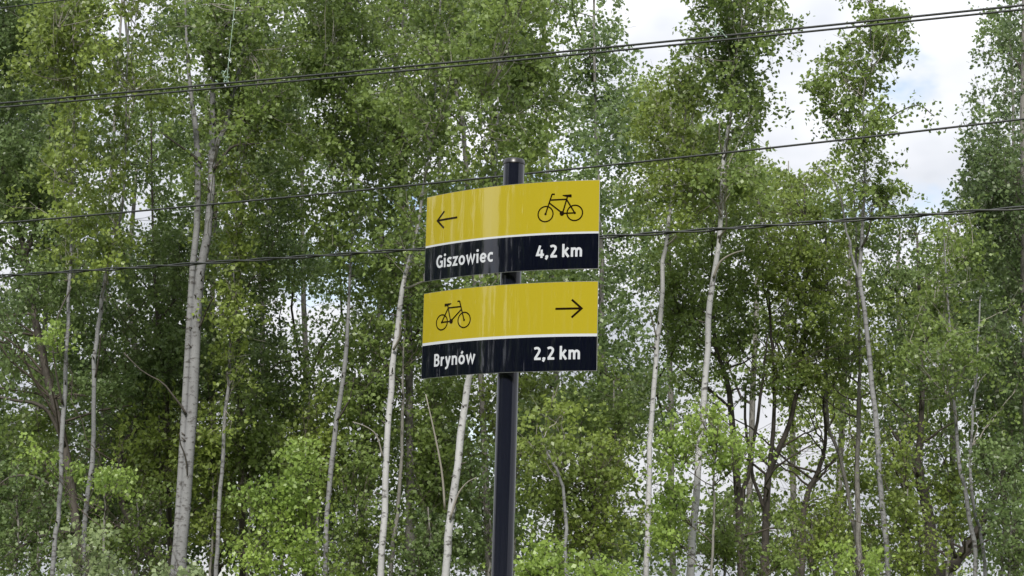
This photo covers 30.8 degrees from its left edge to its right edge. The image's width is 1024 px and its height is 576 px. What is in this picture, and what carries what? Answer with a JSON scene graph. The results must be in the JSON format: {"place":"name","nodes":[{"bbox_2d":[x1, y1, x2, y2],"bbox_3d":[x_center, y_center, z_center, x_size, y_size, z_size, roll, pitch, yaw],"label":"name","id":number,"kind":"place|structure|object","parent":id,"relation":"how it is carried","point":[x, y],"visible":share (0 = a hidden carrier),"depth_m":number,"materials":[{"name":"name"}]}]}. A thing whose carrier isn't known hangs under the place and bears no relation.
{"place":"outdoors","nodes":[
{"label":"outdoors","id":0,"kind":"place"},
{"bbox_2d":[0,0,65,8],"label":"overhead cable","id":1,"kind":"object","parent":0,"point":[32,3],"visible":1,"depth_m":17.57,"materials":[{"name":"black plastic"}]},
{"bbox_2d":[215,3,234,82],"bbox_3d":[-2.549,-2.327,16.654,0.139,1.016,0.102,-3,-11,22],"label":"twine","id":2,"kind":"object","parent":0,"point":[224,77],"visible":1,"depth_m":16.60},
{"bbox_2d":[0,206,1023,277],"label":"overhead cable","id":3,"kind":"object","parent":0,"point":[600,237],"visible":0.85,"depth_m":14.74,"materials":[{"name":"black plastic"}]},
{"bbox_2d":[0,4,1023,103],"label":"overhead cable","id":4,"kind":"object","parent":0,"point":[727,35],"visible":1,"depth_m":15.34,"materials":[{"name":"black plastic"}]},
{"bbox_2d":[707,17,726,41],"bbox_3d":[1.629,-2.061,14.718,0.139,0.201,0.132,10,-13,-39],"label":"twine","id":5,"kind":"object","parent":4,"relation":"attached to","point":[716,31],"visible":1,"depth_m":14.69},
{"bbox_2d":[0,8,1023,107],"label":"overhead cable","id":6,"kind":"object","parent":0,"point":[838,28],"visible":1,"depth_m":15.22,"materials":[{"name":"black plastic"}]},
{"bbox_2d":[0,118,1023,223],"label":"overhead cable","id":7,"kind":"object","parent":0,"point":[854,138],"visible":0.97,"depth_m":15.12,"materials":[{"name":"black plastic"}]},
{"bbox_2d":[0,0,1023,575],"label":"sky","id":8,"kind":"structure","parent":0,"point":[941,72],"materials":[{"name":"white"}]},
{"bbox_3d":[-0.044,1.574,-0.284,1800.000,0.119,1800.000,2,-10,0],"label":"ground","id":9,"kind":"structure","parent":0,"visible":0},
{"bbox_2d":[0,447,87,575],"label":"bush","id":10,"kind":"object","parent":9,"relation":"on","point":[16,503],"visible":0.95,"depth_m":23.28,"materials":[{"name":"green plant"}]},
{"bbox_2d":[0,0,102,573],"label":"broadleaf tree","id":11,"kind":"object","parent":9,"relation":"on","point":[11,452],"visible":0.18,"depth_m":29.31,"materials":[{"name":"green plant"}]},
{"bbox_2d":[0,345,109,569],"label":"hazel bush","id":12,"kind":"object","parent":9,"relation":"on","point":[41,426],"visible":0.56,"depth_m":26.43,"materials":[{"name":"green plant"}]},
{"bbox_2d":[0,0,125,575],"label":"broadleaf tree","id":13,"kind":"object","parent":9,"relation":"on","point":[48,310],"visible":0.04,"depth_m":32.41,"materials":[{"name":"green plant"}]},
{"bbox_2d":[0,0,129,575],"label":"birch tree","id":14,"kind":"object","parent":9,"relation":"on","point":[58,36],"visible":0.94,"depth_m":21.29,"materials":[{"name":"green plant"}]},
{"bbox_2d":[2,312,141,550],"bbox_3d":[-4.909,2.750,20.467,1.674,5.082,1.585,2,-10,0],"label":"sapling","id":15,"kind":"object","parent":9,"relation":"on","point":[108,476],"visible":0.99,"depth_m":20.65,"materials":[{"name":"green plant"}]},
{"bbox_2d":[0,0,176,575],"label":"broadleaf tree","id":16,"kind":"object","parent":9,"relation":"on","point":[16,156],"visible":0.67,"depth_m":24.56,"materials":[{"name":"green plant"}]},
{"bbox_2d":[39,512,137,575],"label":"willow bush","id":17,"kind":"object","parent":9,"relation":"on","point":[93,566],"visible":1,"depth_m":18.72,"materials":[{"name":"green plant"}]},
{"bbox_2d":[11,0,202,575],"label":"broadleaf tree","id":18,"kind":"object","parent":9,"relation":"on","point":[87,458],"visible":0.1,"depth_m":31.10,"materials":[{"name":"green plant"}]},
{"bbox_2d":[61,455,176,575],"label":"bush","id":19,"kind":"object","parent":9,"relation":"on","point":[153,528],"visible":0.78,"depth_m":23.30,"materials":[{"name":"green plant"}]},
{"bbox_2d":[54,0,186,575],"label":"birch tree","id":20,"kind":"object","parent":9,"relation":"on","point":[103,51],"visible":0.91,"depth_m":21.81,"materials":[{"name":"green plant"}]},
{"bbox_2d":[70,360,173,575],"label":"young tree","id":21,"kind":"object","parent":9,"relation":"on","point":[108,442],"visible":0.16,"depth_m":26.37,"materials":[{"name":"green plant"}]},
{"bbox_2d":[79,0,208,575],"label":"broadleaf tree","id":22,"kind":"object","parent":9,"relation":"on","point":[155,221],"visible":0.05,"depth_m":35.13,"materials":[{"name":"green plant"}]},
{"bbox_2d":[60,0,247,574],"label":"broadleaf tree","id":23,"kind":"object","parent":9,"relation":"on","point":[167,347],"visible":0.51,"depth_m":25.08,"materials":[{"name":"green plant"}]},
{"bbox_2d":[87,377,220,575],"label":"hazel bush","id":24,"kind":"object","parent":9,"relation":"on","point":[151,460],"visible":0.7,"depth_m":24.09,"materials":[{"name":"green plant"}]},
{"bbox_2d":[41,252,271,573],"bbox_3d":[-5.329,2.769,25.541,3.393,6.878,3.511,11,-14,-43],"label":"broadleaf tree","id":25,"kind":"object","parent":9,"relation":"on","point":[183,284],"visible":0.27,"depth_m":25.14,"materials":[{"name":"green plant"}]},
{"bbox_2d":[137,540,209,575],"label":"willow bush","id":26,"kind":"object","parent":9,"relation":"on","point":[190,570],"visible":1,"depth_m":18.96,"materials":[{"name":"green plant"}]},
{"bbox_2d":[102,0,300,575],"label":"broadleaf tree","id":27,"kind":"object","parent":9,"relation":"on","point":[198,549],"visible":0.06,"depth_m":31.67,"materials":[{"name":"green plant"}]},
{"bbox_2d":[157,365,274,575],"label":"hazel bush","id":28,"kind":"object","parent":9,"relation":"on","point":[204,515],"visible":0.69,"depth_m":24.07,"materials":[{"name":"green plant"}]},
{"bbox_2d":[124,0,339,575],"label":"aspen tree","id":29,"kind":"object","parent":9,"relation":"on","point":[190,388],"visible":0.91,"depth_m":22.27,"materials":[{"name":"green plant"}]},
{"bbox_2d":[179,24,284,575],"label":"birch tree","id":30,"kind":"object","parent":9,"relation":"on","point":[234,295],"visible":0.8,"depth_m":22.70,"materials":[{"name":"green plant"}]},
{"bbox_2d":[136,15,331,575],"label":"broadleaf tree","id":31,"kind":"object","parent":9,"relation":"on","point":[296,163],"visible":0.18,"depth_m":30.13,"materials":[{"name":"green plant"}]},
{"bbox_2d":[194,375,298,575],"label":"young tree","id":32,"kind":"object","parent":9,"relation":"on","point":[256,457],"visible":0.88,"depth_m":24.09,"materials":[{"name":"green plant"}]},
{"bbox_2d":[162,0,341,575],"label":"broadleaf tree","id":33,"kind":"object","parent":9,"relation":"on","point":[264,220],"visible":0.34,"depth_m":26.21,"materials":[{"name":"green plant"}]},
{"bbox_2d":[210,339,335,575],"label":"hazel bush","id":34,"kind":"object","parent":9,"relation":"on","point":[290,415],"visible":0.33,"depth_m":26.66,"materials":[{"name":"green plant"}]},
{"bbox_2d":[196,424,354,575],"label":"sapling","id":35,"kind":"object","parent":9,"relation":"on","point":[297,500],"visible":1,"depth_m":20.22,"materials":[{"name":"green plant"}]},
{"bbox_2d":[199,1,382,567],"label":"broadleaf tree","id":36,"kind":"object","parent":9,"relation":"on","point":[305,246],"visible":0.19,"depth_m":36.05,"materials":[{"name":"green plant"}]},
{"bbox_2d":[267,378,375,573],"bbox_3d":[-2.501,3.565,24.013,1.502,4.874,1.876,2,-10,0],"label":"young tree","id":37,"kind":"object","parent":9,"relation":"on","point":[325,438],"visible":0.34,"depth_m":24.11,"materials":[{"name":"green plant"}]},
{"bbox_2d":[263,0,421,575],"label":"birch tree","id":38,"kind":"object","parent":9,"relation":"on","point":[345,53],"visible":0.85,"depth_m":23.23,"materials":[{"name":"green plant"}]},
{"bbox_2d":[309,433,412,575],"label":"bush","id":39,"kind":"object","parent":9,"relation":"on","point":[356,528],"visible":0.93,"depth_m":22.77,"materials":[{"name":"green plant"}]},
{"bbox_2d":[301,305,421,572],"bbox_3d":[-2.053,3.077,24.124,1.499,5.895,1.836,-1,-10,13],"label":"hazel bush","id":40,"kind":"object","parent":9,"relation":"on","point":[358,410],"visible":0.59,"depth_m":24.21,"materials":[{"name":"green plant"}]},
{"bbox_2d":[278,0,450,572],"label":"broadleaf tree","id":41,"kind":"object","parent":9,"relation":"on","point":[323,285],"visible":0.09,"depth_m":30.79,"materials":[{"name":"green plant"}]},
{"bbox_2d":[284,0,491,574],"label":"broadleaf tree","id":42,"kind":"object","parent":9,"relation":"on","point":[432,386],"visible":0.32,"depth_m":25.03,"materials":[{"name":"green plant"}]},
{"bbox_2d":[337,259,452,575],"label":"broadleaf tree","id":43,"kind":"object","parent":9,"relation":"on","point":[360,336],"visible":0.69,"depth_m":23.91,"materials":[{"name":"green plant"}]},
{"bbox_2d":[329,0,481,575],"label":"birch tree","id":44,"kind":"object","parent":9,"relation":"on","point":[428,116],"visible":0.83,"depth_m":20.69,"materials":[{"name":"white plant"}]},
{"bbox_2d":[367,483,470,575],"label":"bush","id":45,"kind":"object","parent":9,"relation":"on","point":[426,545],"visible":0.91,"depth_m":22.86,"materials":[{"name":"green plant"}]},
{"bbox_2d":[370,381,475,568],"bbox_3d":[-1.011,3.573,23.998,1.476,4.934,1.817,7,-11,-27],"label":"young tree","id":46,"kind":"object","parent":9,"relation":"on","point":[429,473],"visible":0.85,"depth_m":24.13,"materials":[{"name":"green plant"}]},
{"bbox_2d":[320,1,550,575],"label":"broadleaf tree","id":47,"kind":"object","parent":9,"relation":"on","point":[394,496],"visible":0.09,"depth_m":32.11,"materials":[{"name":"green plant"}]},
{"bbox_2d":[378,0,566,575],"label":"broadleaf tree","id":48,"kind":"object","parent":9,"relation":"on","point":[481,391],"visible":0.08,"depth_m":27.08,"materials":[{"name":"green plant"}]},
{"bbox_2d":[377,0,578,575],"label":"broadleaf tree","id":49,"kind":"object","parent":9,"relation":"on","point":[523,280],"visible":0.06,"depth_m":29.13,"materials":[{"name":"green plant"}]},
{"bbox_2d":[444,392,569,575],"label":"bush","id":50,"kind":"object","parent":9,"relation":"on","point":[470,465],"visible":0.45,"depth_m":22.46,"materials":[{"name":"green plant"}]},
{"bbox_2d":[421,157,599,575],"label":"signpost","id":51,"kind":"object","parent":9,"relation":"on","point":[509,328],"visible":1,"depth_m":6.56,"materials":[{"name":"black"}]},
{"bbox_2d":[420,0,600,575],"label":"birch tree","id":52,"kind":"object","parent":9,"relation":"on","point":[527,79],"visible":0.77,"depth_m":19.80,"materials":[{"name":"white plant"}]},
{"bbox_2d":[446,371,576,575],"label":"hazel bush","id":53,"kind":"object","parent":9,"relation":"on","point":[526,385],"visible":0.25,"depth_m":24.25,"materials":[{"name":"plant"}]},
{"bbox_2d":[0,449,1023,575],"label":"undergrowth","id":54,"kind":"object","parent":9,"relation":"on","point":[452,572],"visible":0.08,"depth_m":31.85,"materials":[{"name":"green plant"}]},
{"bbox_2d":[481,522,583,575],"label":"bush","id":55,"kind":"object","parent":9,"relation":"on","point":[542,562],"visible":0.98,"depth_m":18.14,"materials":[{"name":"green plant"}]},
{"bbox_2d":[516,384,613,575],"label":"sapling","id":56,"kind":"object","parent":9,"relation":"on","point":[555,441],"visible":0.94,"depth_m":19.52,"materials":[{"name":"green plant"}]},
{"bbox_2d":[517,0,637,568],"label":"broadleaf tree","id":57,"kind":"object","parent":9,"relation":"on","point":[564,42],"visible":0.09,"depth_m":34.06,"materials":[{"name":"green plant"}]},
{"bbox_2d":[515,428,660,573],"bbox_3d":[0.768,3.454,20.102,1.791,3.882,1.751,5,-11,-18],"label":"bush","id":58,"kind":"object","parent":9,"relation":"on","point":[592,536],"visible":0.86,"depth_m":20.14,"materials":[{"name":"green plant"}]},
{"bbox_2d":[546,544,665,575],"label":"bush","id":59,"kind":"object","parent":9,"relation":"on","point":[598,567],"visible":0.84,"depth_m":18.42,"materials":[{"name":"green plant"}]},
{"bbox_2d":[541,346,671,559],"bbox_3d":[1.251,3.469,26.272,2.038,6.068,1.911,2,-10,0],"label":"hazel bush","id":60,"kind":"object","parent":9,"relation":"on","point":[623,413],"visible":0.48,"depth_m":26.60,"materials":[{"name":"plant"}]},
{"bbox_2d":[522,0,704,575],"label":"broadleaf tree","id":61,"kind":"object","parent":9,"relation":"on","point":[609,102],"visible":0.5,"depth_m":29.99,"materials":[{"name":"green plant"}]},
{"bbox_2d":[600,51,756,575],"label":"broadleaf tree","id":62,"kind":"object","parent":9,"relation":"on","point":[682,374],"visible":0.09,"depth_m":35.79,"materials":[{"name":"green plant"}]},
{"bbox_2d":[600,61,760,575],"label":"birch tree","id":63,"kind":"object","parent":9,"relation":"on","point":[675,129],"visible":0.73,"depth_m":22.37,"materials":[{"name":"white plant"}]},
{"bbox_2d":[624,392,777,575],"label":"maple sapling","id":64,"kind":"object","parent":9,"relation":"on","point":[714,437],"visible":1,"depth_m":19.62,"materials":[{"name":"green plant"}]},
{"bbox_2d":[621,183,813,575],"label":"broadleaf tree","id":65,"kind":"object","parent":9,"relation":"on","point":[678,312],"visible":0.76,"depth_m":24.98,"materials":[{"name":"green plant"}]},
{"bbox_2d":[664,0,813,575],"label":"birch tree","id":66,"kind":"object","parent":9,"relation":"on","point":[735,80],"visible":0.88,"depth_m":21.30,"materials":[{"name":"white plant"}]},
{"bbox_2d":[653,134,824,575],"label":"broadleaf tree","id":67,"kind":"object","parent":9,"relation":"on","point":[751,496],"visible":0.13,"depth_m":31.61,"materials":[{"name":"green plant"}]},
{"bbox_2d":[681,488,826,575],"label":"bush","id":68,"kind":"object","parent":9,"relation":"on","point":[727,545],"visible":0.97,"depth_m":21.49,"materials":[{"name":"green plant"}]},
{"bbox_2d":[668,149,890,575],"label":"broadleaf tree","id":69,"kind":"object","parent":9,"relation":"on","point":[783,263],"visible":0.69,"depth_m":25.51,"materials":[{"name":"green plant"}]},
{"bbox_2d":[713,150,872,575],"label":"broadleaf tree","id":70,"kind":"object","parent":9,"relation":"on","point":[792,479],"visible":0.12,"depth_m":33.56,"materials":[{"name":"green plant"}]},
{"bbox_2d":[695,223,913,575],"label":"broadleaf tree","id":71,"kind":"object","parent":9,"relation":"on","point":[816,478],"visible":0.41,"depth_m":25.90,"materials":[{"name":"green plant"}]},
{"bbox_2d":[755,485,857,575],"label":"bush","id":72,"kind":"object","parent":9,"relation":"on","point":[834,507],"visible":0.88,"depth_m":21.91,"materials":[{"name":"green plant"}]},
{"bbox_2d":[756,171,887,575],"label":"birch tree","id":73,"kind":"object","parent":9,"relation":"on","point":[805,367],"visible":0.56,"depth_m":25.48,"materials":[{"name":"green plant"}]},
{"bbox_2d":[764,170,921,575],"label":"broadleaf tree","id":74,"kind":"object","parent":9,"relation":"on","point":[841,444],"visible":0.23,"depth_m":32.23,"materials":[{"name":"green plant"}]},
{"bbox_2d":[790,169,907,575],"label":"birch tree","id":75,"kind":"object","parent":9,"relation":"on","point":[834,208],"visible":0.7,"depth_m":25.38,"materials":[{"name":"green plant"}]},
{"bbox_2d":[810,528,915,575],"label":"bush","id":76,"kind":"object","parent":9,"relation":"on","point":[870,559],"visible":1,"depth_m":18.53,"materials":[{"name":"green plant"}]},
{"bbox_2d":[795,0,953,575],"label":"aspen tree","id":77,"kind":"object","parent":9,"relation":"on","point":[875,40],"visible":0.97,"depth_m":22.55,"materials":[{"name":"green plant"}]},
{"bbox_2d":[810,215,990,575],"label":"broadleaf tree","id":78,"kind":"object","parent":9,"relation":"on","point":[884,399],"visible":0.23,"depth_m":29.93,"materials":[{"name":"green plant"}]},
{"bbox_2d":[820,197,999,575],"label":"broadleaf tree","id":79,"kind":"object","parent":9,"relation":"on","point":[903,274],"visible":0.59,"depth_m":25.22,"materials":[{"name":"green plant"}]},
{"bbox_2d":[856,410,972,575],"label":"bush","id":80,"kind":"object","parent":9,"relation":"on","point":[910,518],"visible":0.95,"depth_m":21.77,"materials":[{"name":"green plant"}]},
{"bbox_2d":[849,340,1023,575],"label":"broadleaf tree","id":81,"kind":"object","parent":9,"relation":"on","point":[1013,441],"visible":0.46,"depth_m":24.19,"materials":[{"name":"green plant"}]},
{"bbox_2d":[881,194,1004,575],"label":"birch tree","id":82,"kind":"object","parent":9,"relation":"on","point":[951,342],"visible":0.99,"depth_m":22.18,"materials":[{"name":"green plant"}]},
{"bbox_2d":[880,200,1022,575],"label":"broadleaf tree","id":83,"kind":"object","parent":9,"relation":"on","point":[944,422],"visible":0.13,"depth_m":33.23,"materials":[{"name":"green plant"}]},
{"bbox_2d":[906,447,999,575],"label":"bush","id":84,"kind":"object","parent":9,"relation":"on","point":[945,490],"visible":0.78,"depth_m":22.50,"materials":[{"name":"green plant"}]},
{"bbox_2d":[918,266,1023,575],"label":"birch tree","id":85,"kind":"object","parent":9,"relation":"on","point":[986,350],"visible":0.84,"depth_m":22.59,"materials":[{"name":"green plant"}]},
{"bbox_2d":[931,0,1023,575],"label":"broadleaf tree","id":86,"kind":"object","parent":9,"relation":"on","point":[978,107],"visible":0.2,"depth_m":31.94,"materials":[{"name":"green plant"}]},
{"bbox_2d":[938,318,1022,575],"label":"tree","id":87,"kind":"object","parent":9,"relation":"on","point":[981,424],"visible":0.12,"depth_m":26.61,"materials":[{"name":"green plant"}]},
{"bbox_2d":[939,425,1023,575],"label":"bush","id":88,"kind":"object","parent":9,"relation":"on","point":[985,458],"visible":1,"depth_m":21.37,"materials":[{"name":"green plant"}]},
{"bbox_2d":[949,0,1023,449],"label":"broadleaf tree","id":89,"kind":"object","parent":9,"relation":"on","point":[995,181],"visible":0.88,"depth_m":23.68,"materials":[{"name":"green plant"}]}
]}

